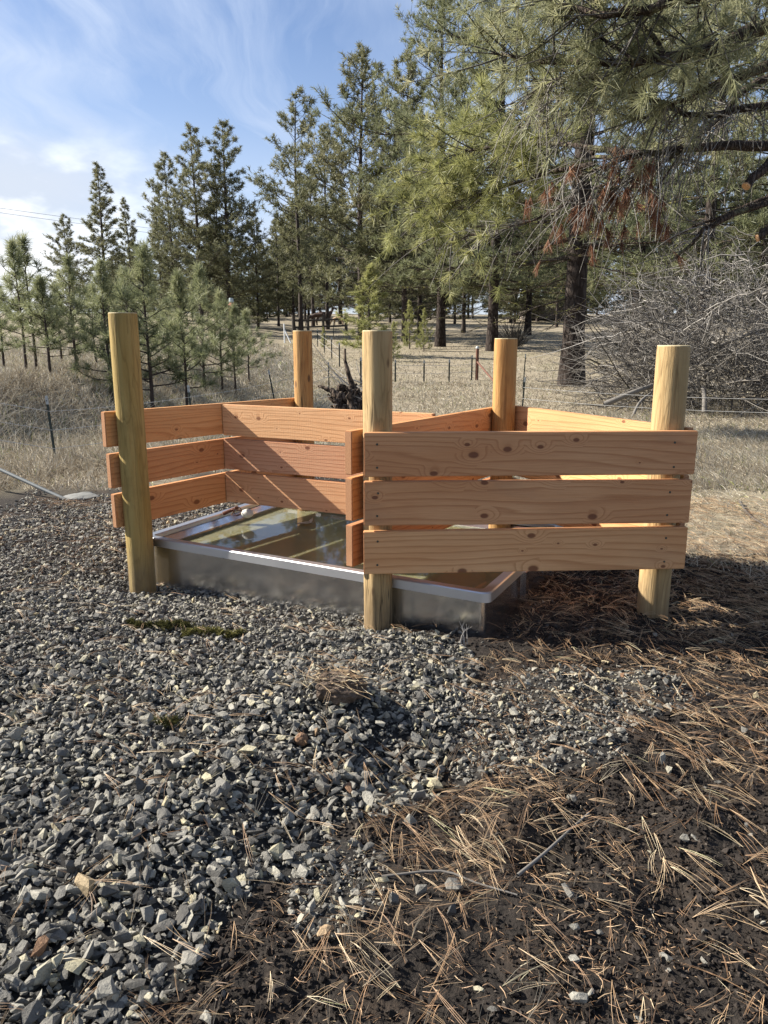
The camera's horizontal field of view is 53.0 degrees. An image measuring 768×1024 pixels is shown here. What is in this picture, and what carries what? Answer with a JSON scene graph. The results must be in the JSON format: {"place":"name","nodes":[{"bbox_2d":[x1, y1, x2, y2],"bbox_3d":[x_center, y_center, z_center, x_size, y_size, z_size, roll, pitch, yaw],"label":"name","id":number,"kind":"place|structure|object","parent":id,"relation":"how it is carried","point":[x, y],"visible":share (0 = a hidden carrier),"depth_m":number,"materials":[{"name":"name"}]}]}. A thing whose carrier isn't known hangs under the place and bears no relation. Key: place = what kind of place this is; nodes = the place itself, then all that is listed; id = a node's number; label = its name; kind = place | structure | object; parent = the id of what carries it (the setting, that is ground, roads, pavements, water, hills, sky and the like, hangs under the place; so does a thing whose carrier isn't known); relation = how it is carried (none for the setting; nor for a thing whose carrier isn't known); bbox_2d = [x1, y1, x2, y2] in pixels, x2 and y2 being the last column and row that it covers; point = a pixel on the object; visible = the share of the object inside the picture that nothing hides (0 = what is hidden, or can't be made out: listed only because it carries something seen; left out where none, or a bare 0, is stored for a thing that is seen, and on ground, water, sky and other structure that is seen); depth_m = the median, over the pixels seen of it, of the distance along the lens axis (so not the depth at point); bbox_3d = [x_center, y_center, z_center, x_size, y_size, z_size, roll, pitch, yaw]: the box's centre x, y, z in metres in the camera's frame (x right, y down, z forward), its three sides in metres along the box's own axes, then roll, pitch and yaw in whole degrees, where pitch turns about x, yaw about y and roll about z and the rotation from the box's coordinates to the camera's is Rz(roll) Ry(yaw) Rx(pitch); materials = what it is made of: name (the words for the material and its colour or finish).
{"place":"outdoors","nodes":[
{"label":"outdoors","id":0,"kind":"place"},
{"bbox_2d":[305,312,324,325],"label":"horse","id":1,"kind":"object","parent":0,"point":[313,315],"visible":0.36,"depth_m":73.53},
{"bbox_2d":[0,313,767,1023],"bbox_3d":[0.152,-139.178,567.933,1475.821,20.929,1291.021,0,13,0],"label":"ground","id":2,"kind":"structure","parent":0,"point":[474,955],"depth_m":2.41,"materials":[{"name":"gravel"}]},
{"bbox_2d":[0,275,26,367],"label":"young pine","id":3,"kind":"object","parent":2,"relation":"on","point":[2,348],"visible":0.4,"depth_m":14.12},
{"bbox_2d":[0,468,64,499],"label":"pipe","id":4,"kind":"object","parent":2,"relation":"on","point":[29,482],"visible":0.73,"depth_m":7.29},
{"bbox_2d":[0,229,72,367],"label":"young pine","id":5,"kind":"object","parent":2,"relation":"on","point":[23,241],"visible":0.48,"depth_m":12.77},
{"bbox_2d":[0,234,75,371],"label":"young pine","id":6,"kind":"object","parent":2,"relation":"on","point":[12,262],"visible":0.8,"depth_m":12.45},
{"bbox_2d":[0,273,85,373],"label":"young pine","id":7,"kind":"object","parent":2,"relation":"on","point":[40,284],"visible":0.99,"depth_m":12.12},
{"bbox_2d":[36,284,82,360],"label":"young pine","id":8,"kind":"object","parent":2,"relation":"on","point":[44,345],"visible":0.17,"depth_m":16.46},
{"bbox_2d":[39,213,92,316],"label":"pine tree","id":9,"kind":"object","parent":2,"relation":"on","point":[67,240],"visible":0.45,"depth_m":58.64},
{"bbox_2d":[45,251,103,362],"bbox_3d":[-5.386,-3.405,13.514,1.143,2.310,1.076,9,16,36],"label":"young pine","id":10,"kind":"object","parent":2,"relation":"on","point":[68,268],"visible":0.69,"depth_m":13.43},
{"bbox_2d":[62,492,98,500],"bbox_3d":[-2.885,-0.143,7.293,0.335,0.058,0.315,-10,16,-38],"label":"flat rock","id":11,"kind":"object","parent":2,"relation":"on","point":[85,495],"visible":0.85,"depth_m":7.23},
{"bbox_2d":[73,285,112,364],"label":"young pine","id":12,"kind":"object","parent":2,"relation":"on","point":[87,300],"visible":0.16,"depth_m":14.92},
{"bbox_2d":[56,160,146,324],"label":"pine tree","id":13,"kind":"object","parent":2,"relation":"on","point":[101,241],"visible":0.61,"depth_m":56.37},
{"bbox_2d":[64,253,152,400],"bbox_3d":[-4.297,-2.819,12.191,1.588,2.437,1.182,13,18,43],"label":"young pine","id":14,"kind":"object","parent":2,"relation":"on","point":[100,270],"visible":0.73,"depth_m":12.04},
{"bbox_2d":[105,197,157,319],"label":"pine tree","id":15,"kind":"object","parent":2,"relation":"on","point":[129,254],"visible":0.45,"depth_m":64.29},
{"bbox_2d":[103,262,168,354],"bbox_3d":[-5.491,-4.097,16.404,1.182,2.363,1.588,12,18,43],"label":"young pine","id":16,"kind":"object","parent":2,"relation":"on","point":[119,303],"visible":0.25,"depth_m":16.41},
{"bbox_2d":[88,237,213,407],"bbox_3d":[-3.792,-2.913,12.579,1.948,3.010,1.450,-4,14,-18],"label":"young pine","id":17,"kind":"object","parent":2,"relation":"on","point":[141,251],"visible":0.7,"depth_m":12.35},
{"bbox_2d":[142,298,181,359],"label":"young pine","id":18,"kind":"object","parent":2,"relation":"on","point":[162,314],"visible":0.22,"depth_m":17.36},
{"bbox_2d":[139,203,188,321],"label":"pine tree","id":19,"kind":"object","parent":2,"relation":"on","point":[155,204],"visible":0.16,"depth_m":72.27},
{"bbox_2d":[0,362,329,454],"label":"wire fence","id":20,"kind":"object","parent":2,"relation":"on","point":[80,409],"visible":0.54,"depth_m":9.36,"materials":[{"name":"metal"}]},
{"bbox_2d":[151,714,183,729],"bbox_3d":[-0.821,0.791,2.905,0.126,0.066,0.084,0,13,0],"label":"moss","id":21,"kind":"object","parent":2,"relation":"on","point":[174,719],"visible":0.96,"depth_m":2.90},
{"bbox_2d":[136,149,209,323],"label":"pine tree","id":22,"kind":"object","parent":2,"relation":"on","point":[157,189],"visible":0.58,"depth_m":67.31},
{"bbox_2d":[0,334,347,487],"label":"bank grass","id":23,"kind":"structure","parent":2,"relation":"on","point":[13,370],"depth_m":11.69,"materials":[{"name":"plant"}]},
{"bbox_2d":[142,267,220,405],"bbox_3d":[-3.554,-2.780,13.104,1.295,2.743,1.219,-9,16,-34],"label":"young pine","id":24,"kind":"object","parent":2,"relation":"on","point":[178,296],"visible":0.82,"depth_m":13.04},
{"bbox_2d":[149,121,250,331],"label":"pine tree","id":25,"kind":"object","parent":2,"relation":"on","point":[198,234],"visible":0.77,"depth_m":57.57,"materials":[{"name":"plant"}]},
{"bbox_2d":[163,261,243,390],"bbox_3d":[-3.793,-3.653,15.545,1.815,2.804,1.351,9,16,35],"label":"young pine","id":26,"kind":"object","parent":2,"relation":"on","point":[199,288],"visible":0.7,"depth_m":15.40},
{"bbox_2d":[202,242,225,319],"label":"pine tree","id":27,"kind":"object","parent":2,"relation":"on","point":[215,286],"visible":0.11,"depth_m":75.20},
{"bbox_2d":[199,286,243,392],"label":"young pine","id":28,"kind":"object","parent":2,"relation":"on","point":[225,322],"visible":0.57,"depth_m":15.96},
{"bbox_2d":[182,118,279,332],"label":"pine tree","id":29,"kind":"object","parent":2,"relation":"on","point":[239,210],"visible":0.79,"depth_m":57.89,"materials":[{"name":"plant"}]},
{"bbox_2d":[210,302,269,393],"bbox_3d":[-3.162,-3.476,16.755,1.143,2.176,1.076,-12,18,-43],"label":"young pine","id":30,"kind":"object","parent":2,"relation":"on","point":[234,312],"visible":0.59,"depth_m":16.57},
{"bbox_2d":[237,745,257,753],"bbox_3d":[-0.463,0.818,2.628,0.057,0.029,0.054,10,16,38],"label":"stone","id":31,"kind":"object","parent":2,"relation":"on","point":[248,749],"visible":0.97,"depth_m":2.62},
{"bbox_2d":[239,264,260,315],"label":"pine tree","id":32,"kind":"object","parent":2,"relation":"on","point":[249,295],"visible":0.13,"depth_m":89.16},
{"bbox_2d":[229,307,282,381],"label":"young pine","id":33,"kind":"object","parent":2,"relation":"on","point":[245,312],"visible":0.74,"depth_m":18.58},
{"bbox_2d":[234,205,288,327],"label":"pine tree","id":34,"kind":"object","parent":2,"relation":"on","point":[256,304],"visible":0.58,"depth_m":66.83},
{"bbox_2d":[256,283,276,318],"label":"pine tree","id":35,"kind":"object","parent":2,"relation":"on","point":[269,314],"visible":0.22,"depth_m":86.04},
{"bbox_2d":[252,219,294,325],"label":"pine tree","id":36,"kind":"object","parent":2,"relation":"on","point":[272,230],"visible":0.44,"depth_m":70.25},
{"bbox_2d":[258,215,294,312],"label":"pine tree","id":37,"kind":"object","parent":2,"relation":"on","point":[281,305],"visible":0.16,"depth_m":92.42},
{"bbox_2d":[264,212,303,316],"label":"pine tree","id":38,"kind":"object","parent":2,"relation":"on","point":[283,214],"visible":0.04,"depth_m":94.17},
{"bbox_2d":[243,84,338,330],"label":"pine tree","id":39,"kind":"object","parent":2,"relation":"on","point":[270,188],"visible":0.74,"depth_m":61.27,"materials":[{"name":"plant"}]},
{"bbox_2d":[265,202,316,330],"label":"pine tree","id":40,"kind":"object","parent":2,"relation":"on","point":[289,244],"visible":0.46,"depth_m":66.53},
{"bbox_2d":[279,237,324,318],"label":"pine tree","id":41,"kind":"object","parent":2,"relation":"on","point":[290,303],"visible":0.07,"depth_m":86.75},
{"bbox_2d":[281,170,342,325],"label":"pine tree","id":42,"kind":"object","parent":2,"relation":"on","point":[311,284],"visible":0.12,"depth_m":73.81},
{"bbox_2d":[292,315,347,332],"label":"rail fence","id":43,"kind":"object","parent":2,"relation":"on","point":[307,320],"visible":0.79,"depth_m":64.90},
{"bbox_2d":[286,123,356,329],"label":"pine tree","id":44,"kind":"object","parent":2,"relation":"on","point":[306,180],"visible":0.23,"depth_m":67.51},
{"bbox_2d":[317,322,339,366],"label":"wire fence","id":45,"kind":"object","parent":2,"relation":"on","point":[331,344],"visible":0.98,"depth_m":41.88,"materials":[{"name":"metal"}]},
{"bbox_2d":[303,186,366,323],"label":"pine tree","id":46,"kind":"object","parent":2,"relation":"on","point":[350,275],"visible":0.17,"depth_m":77.08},
{"bbox_2d":[312,343,362,409],"bbox_3d":[-0.692,-2.234,13.528,1.426,1.704,1.189,10,16,38],"label":"root wad","id":47,"kind":"object","parent":2,"relation":"on","point":[349,396],"visible":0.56,"depth_m":13.26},
{"bbox_2d":[321,198,365,317],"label":"pine tree","id":48,"kind":"object","parent":2,"relation":"on","point":[335,284],"visible":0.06,"depth_m":113.57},
{"bbox_2d":[0,541,691,1023],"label":"gravel fines","id":49,"kind":"object","parent":2,"relation":"on","point":[260,745],"visible":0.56,"depth_m":2.95,"materials":[{"name":"gravel"}]},
{"bbox_2d":[284,40,408,339],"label":"pine tree","id":50,"kind":"object","parent":2,"relation":"on","point":[342,159],"visible":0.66,"depth_m":51.36,"materials":[{"name":"plant"}]},
{"bbox_2d":[287,652,406,705],"bbox_3d":[-0.184,0.684,3.042,0.446,0.169,0.332,7,15,28],"label":"dry grass tuft","id":51,"kind":"object","parent":2,"relation":"on","point":[348,685],"visible":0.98,"depth_m":3.00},
{"bbox_2d":[342,180,371,316],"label":"pine tree","id":52,"kind":"object","parent":2,"relation":"on","point":[362,216],"visible":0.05,"depth_m":119.16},
{"bbox_2d":[153,503,561,633],"bbox_3d":[-0.158,0.319,5.157,2.446,0.410,1.629,7,15,28],"label":"water trough","id":53,"kind":"object","parent":2,"relation":"on","point":[267,579],"visible":0.34,"depth_m":4.43,"materials":[{"name":"metal"}]},
{"bbox_2d":[222,506,253,517],"bbox_3d":[-1.061,-0.001,5.596,0.229,0.083,0.077,2,13,7],"label":"float valve","id":54,"kind":"object","parent":53,"relation":"on","point":[247,513],"visible":1,"depth_m":5.57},
{"bbox_2d":[179,507,502,588],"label":"water","id":55,"kind":"structure","parent":53,"relation":"in","point":[277,531],"depth_m":5.21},
{"bbox_2d":[341,231,380,306],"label":"pine tree","id":56,"kind":"object","parent":2,"relation":"on","point":[349,295],"visible":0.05,"depth_m":97.46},
{"bbox_2d":[333,263,401,349],"bbox_3d":[-0.767,-10.053,38.606,3.593,4.844,3.751,0,13,0],"label":"young pine","id":57,"kind":"object","parent":2,"relation":"on","point":[368,274],"visible":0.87,"depth_m":38.41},
{"bbox_2d":[0,488,766,1023],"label":"gravel","id":58,"kind":"structure","parent":2,"relation":"on","point":[16,962],"depth_m":2.78,"materials":[{"name":"gravel"}]},
{"bbox_2d":[74,872,94,896],"bbox_3d":[-0.808,1.009,2.086,0.063,0.045,0.046,6,14,26],"label":"stone","id":59,"kind":"object","parent":58,"relation":"on","point":[83,883],"visible":1,"depth_m":2.07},
{"bbox_2d":[124,616,194,631],"bbox_3d":[-1.177,0.591,4.041,0.393,0.066,0.112,0,13,0],"label":"moss","id":60,"kind":"object","parent":58,"relation":"on","point":[180,622],"visible":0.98,"depth_m":4.03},
{"bbox_2d":[180,950,206,966],"bbox_3d":[-0.468,1.077,1.866,0.055,0.026,0.053,7,15,29],"label":"stone","id":61,"kind":"object","parent":58,"relation":"on","point":[190,958],"visible":0.95,"depth_m":1.85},
{"bbox_2d":[180,624,245,638],"bbox_3d":[-0.872,0.615,3.939,0.347,0.080,0.107,1,13,5],"label":"moss","id":62,"kind":"object","parent":58,"relation":"on","point":[216,631],"visible":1,"depth_m":3.93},
{"bbox_2d":[215,777,232,795],"bbox_3d":[-0.516,0.872,2.452,0.058,0.044,0.052,5,14,19],"label":"stone","id":63,"kind":"object","parent":58,"relation":"on","point":[226,787],"visible":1,"depth_m":2.44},
{"bbox_2d":[295,732,308,745],"bbox_3d":[-0.297,0.819,2.772,0.050,0.051,0.043,0,13,0],"label":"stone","id":64,"kind":"object","parent":58,"relation":"on","point":[301,737],"visible":0.99,"depth_m":2.76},
{"bbox_2d":[317,924,332,935],"bbox_3d":[-0.150,1.052,1.931,0.028,0.018,0.042,7,15,29],"label":"stone","id":65,"kind":"object","parent":58,"relation":"on","point":[324,929],"visible":1,"depth_m":1.93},
{"bbox_2d":[0,488,767,1023],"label":"needle litter","id":66,"kind":"object","parent":2,"relation":"on","point":[622,622],"visible":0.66,"depth_m":2.63,"materials":[{"name":"plant"}]},
{"bbox_2d":[0,334,767,491],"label":"meadow grass","id":67,"kind":"structure","parent":2,"relation":"on","point":[740,452],"depth_m":14.15,"materials":[{"name":"plant"}]},
{"bbox_2d":[364,253,409,322],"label":"pine tree","id":68,"kind":"object","parent":2,"relation":"on","point":[385,304],"visible":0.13,"depth_m":80.35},
{"bbox_2d":[390,321,402,360],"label":"young pine","id":69,"kind":"object","parent":2,"relation":"on","point":[395,338],"visible":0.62,"depth_m":36.06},
{"bbox_2d":[342,45,454,341],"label":"pine tree","id":70,"kind":"object","parent":2,"relation":"on","point":[412,74],"visible":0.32,"depth_m":49.85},
{"bbox_2d":[101,312,697,632],"bbox_3d":[0.175,-0.287,4.759,3.264,1.830,1.867,7,14,27],"label":"board fence","id":71,"kind":"object","parent":2,"relation":"on","point":[608,493],"visible":0.9,"depth_m":3.99,"materials":[{"name":"brown wood"}]},
{"bbox_2d":[380,256,434,322],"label":"pine tree","id":72,"kind":"object","parent":2,"relation":"on","point":[413,305],"visible":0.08,"depth_m":77.19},
{"bbox_2d":[400,300,424,348],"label":"young pine","id":73,"kind":"object","parent":2,"relation":"on","point":[409,309],"visible":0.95,"depth_m":44.57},
{"bbox_2d":[365,154,461,336],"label":"pine tree","id":74,"kind":"object","parent":2,"relation":"on","point":[419,299],"visible":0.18,"depth_m":57.98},
{"bbox_2d":[415,308,434,350],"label":"young pine","id":75,"kind":"object","parent":2,"relation":"on","point":[423,320],"visible":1,"depth_m":42.78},
{"bbox_2d":[360,346,492,385],"bbox_3d":[1.267,-4.551,24.579,4.937,1.417,2.876,-4,13,-16],"label":"wire fence","id":76,"kind":"object","parent":2,"relation":"on","point":[477,364],"visible":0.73,"depth_m":25.54,"materials":[{"name":"metal"}]},
{"bbox_2d":[426,778,442,788],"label":"stone","id":77,"kind":"object","parent":2,"relation":"on","point":[436,781],"visible":0.86,"depth_m":2.71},
{"bbox_2d":[381,870,517,895],"bbox_3d":[0.182,1.023,2.145,0.378,0.012,0.062,3,13,12],"label":"stick","id":78,"kind":"object","parent":2,"relation":"on","point":[430,871],"visible":0.98,"depth_m":2.16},
{"bbox_2d":[348,0,552,346],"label":"pine tree","id":79,"kind":"object","parent":2,"relation":"on","point":[440,335],"visible":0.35,"depth_m":43.68,"materials":[{"name":"green plant"}]},
{"bbox_2d":[444,877,461,888],"bbox_3d":[0.193,1.022,2.118,0.051,0.030,0.041,8,15,31],"label":"stone","id":80,"kind":"object","parent":2,"relation":"on","point":[455,884],"visible":0.94,"depth_m":2.11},
{"bbox_2d":[431,248,481,323],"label":"pine tree","id":81,"kind":"object","parent":2,"relation":"on","point":[454,320],"visible":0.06,"depth_m":79.37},
{"bbox_2d":[158,544,767,1023],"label":"straw chaff","id":82,"kind":"object","parent":2,"relation":"on","point":[596,966],"visible":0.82,"depth_m":2.09,"materials":[{"name":"plant"}]},
{"bbox_2d":[426,185,504,332],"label":"pine tree","id":83,"kind":"object","parent":2,"relation":"on","point":[463,301],"visible":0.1,"depth_m":63.68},
{"bbox_2d":[387,0,612,350],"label":"pine tree","id":84,"kind":"object","parent":2,"relation":"on","point":[492,334],"visible":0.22,"depth_m":41.14,"materials":[{"name":"green plant"}]},
{"bbox_2d":[486,195,539,323],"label":"pine tree","id":85,"kind":"object","parent":2,"relation":"on","point":[509,298],"visible":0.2,"depth_m":84.01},
{"bbox_2d":[498,314,535,346],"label":"bare shrub","id":86,"kind":"object","parent":2,"relation":"on","point":[518,335],"visible":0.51,"depth_m":44.57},
{"bbox_2d":[485,196,554,322],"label":"pine tree","id":87,"kind":"object","parent":2,"relation":"on","point":[500,304],"visible":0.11,"depth_m":86.40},
{"bbox_2d":[308,0,747,386],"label":"pine tree","id":88,"kind":"object","parent":2,"relation":"on","point":[575,283],"visible":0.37,"depth_m":22.39,"materials":[{"name":"green plant"}]},
{"bbox_2d":[480,85,589,334],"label":"pine tree","id":89,"kind":"object","parent":2,"relation":"on","point":[528,298],"visible":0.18,"depth_m":59.18,"materials":[{"name":"green plant"}]},
{"bbox_2d":[519,289,563,318],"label":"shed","id":90,"kind":"structure","parent":2,"relation":"on","point":[550,313],"depth_m":90.08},
{"bbox_2d":[524,203,565,321],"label":"pine tree","id":91,"kind":"object","parent":2,"relation":"on","point":[537,319],"visible":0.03,"depth_m":87.38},
{"bbox_2d":[534,203,568,326],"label":"pine tree","id":92,"kind":"object","parent":2,"relation":"on","point":[557,307],"visible":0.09,"depth_m":75.10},
{"bbox_2d":[516,812,589,876],"bbox_3d":[0.517,0.991,2.310,0.012,0.026,0.424,11,17,41],"label":"stick","id":93,"kind":"object","parent":2,"relation":"on","point":[533,862],"visible":0.98,"depth_m":2.27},
{"bbox_2d":[360,0,767,335],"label":"pine tree","id":94,"kind":"object","parent":2,"relation":"on","point":[628,62],"visible":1,"depth_m":9.15,"materials":[{"name":"green plant"}]},
{"bbox_2d":[526,182,623,311],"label":"pine tree","id":95,"kind":"object","parent":2,"relation":"on","point":[591,300],"visible":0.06,"depth_m":78.13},
{"bbox_2d":[586,255,606,314],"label":"pine tree","id":96,"kind":"object","parent":2,"relation":"on","point":[601,302],"visible":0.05,"depth_m":99.65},
{"bbox_2d":[586,261,613,316],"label":"pine tree","id":97,"kind":"object","parent":2,"relation":"on","point":[608,301],"visible":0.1,"depth_m":108.51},
{"bbox_2d":[601,258,631,319],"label":"pine tree","id":98,"kind":"object","parent":2,"relation":"on","point":[613,308],"visible":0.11,"depth_m":84.58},
{"bbox_2d":[522,354,767,412],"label":"wire fence","id":99,"kind":"object","parent":2,"relation":"on","point":[524,387],"visible":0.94,"depth_m":14.53,"materials":[{"name":"metal"}]},
{"bbox_2d":[524,214,767,419],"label":"brush pile","id":100,"kind":"object","parent":2,"relation":"on","point":[753,381],"visible":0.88,"depth_m":15.62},
{"bbox_2d":[527,0,767,355],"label":"pine tree","id":101,"kind":"object","parent":2,"relation":"on","point":[603,292],"visible":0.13,"depth_m":37.84,"materials":[{"name":"green plant"}]},
{"bbox_2d":[615,190,684,319],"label":"pine tree","id":102,"kind":"object","parent":2,"relation":"on","point":[654,246],"visible":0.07,"depth_m":77.84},
{"bbox_2d":[565,0,767,363],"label":"pine tree","id":103,"kind":"object","parent":2,"relation":"on","point":[747,227],"visible":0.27,"depth_m":32.96,"materials":[{"name":"green plant"}]},
{"bbox_2d":[657,167,696,319],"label":"pine tree","id":104,"kind":"object","parent":2,"relation":"on","point":[681,220],"visible":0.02,"depth_m":83.99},
{"bbox_2d":[661,212,728,320],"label":"pine tree","id":105,"kind":"object","parent":2,"relation":"on","point":[700,216],"visible":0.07,"depth_m":85.33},
{"bbox_2d":[658,0,767,354],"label":"pine tree","id":106,"kind":"object","parent":2,"relation":"on","point":[755,213],"visible":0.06,"depth_m":39.38,"materials":[{"name":"green plant"}]},
{"bbox_2d":[678,196,748,314],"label":"pine tree","id":107,"kind":"object","parent":2,"relation":"on","point":[718,253],"visible":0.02,"depth_m":85.39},
{"bbox_2d":[698,183,763,321],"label":"pine tree","id":108,"kind":"object","parent":2,"relation":"on","point":[726,222],"visible":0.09,"depth_m":79.67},
{"bbox_2d":[723,161,757,304],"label":"pine tree","id":109,"kind":"object","parent":2,"relation":"on","point":[740,216],"visible":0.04,"depth_m":94.61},
{"bbox_2d":[728,187,767,318],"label":"pine tree","id":110,"kind":"object","parent":2,"relation":"on","point":[755,250],"visible":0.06,"depth_m":77.54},
{"bbox_2d":[739,501,767,526],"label":"stick","id":111,"kind":"object","parent":2,"relation":"on","point":[748,513],"visible":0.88,"depth_m":6.46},
{"bbox_2d":[0,0,767,314],"label":"sky","id":112,"kind":"structure","parent":0,"point":[114,84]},
{"bbox_2d":[628,424,767,582],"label":"matted grass","id":113,"kind":"structure","parent":0,"point":[718,497],"depth_m":6.94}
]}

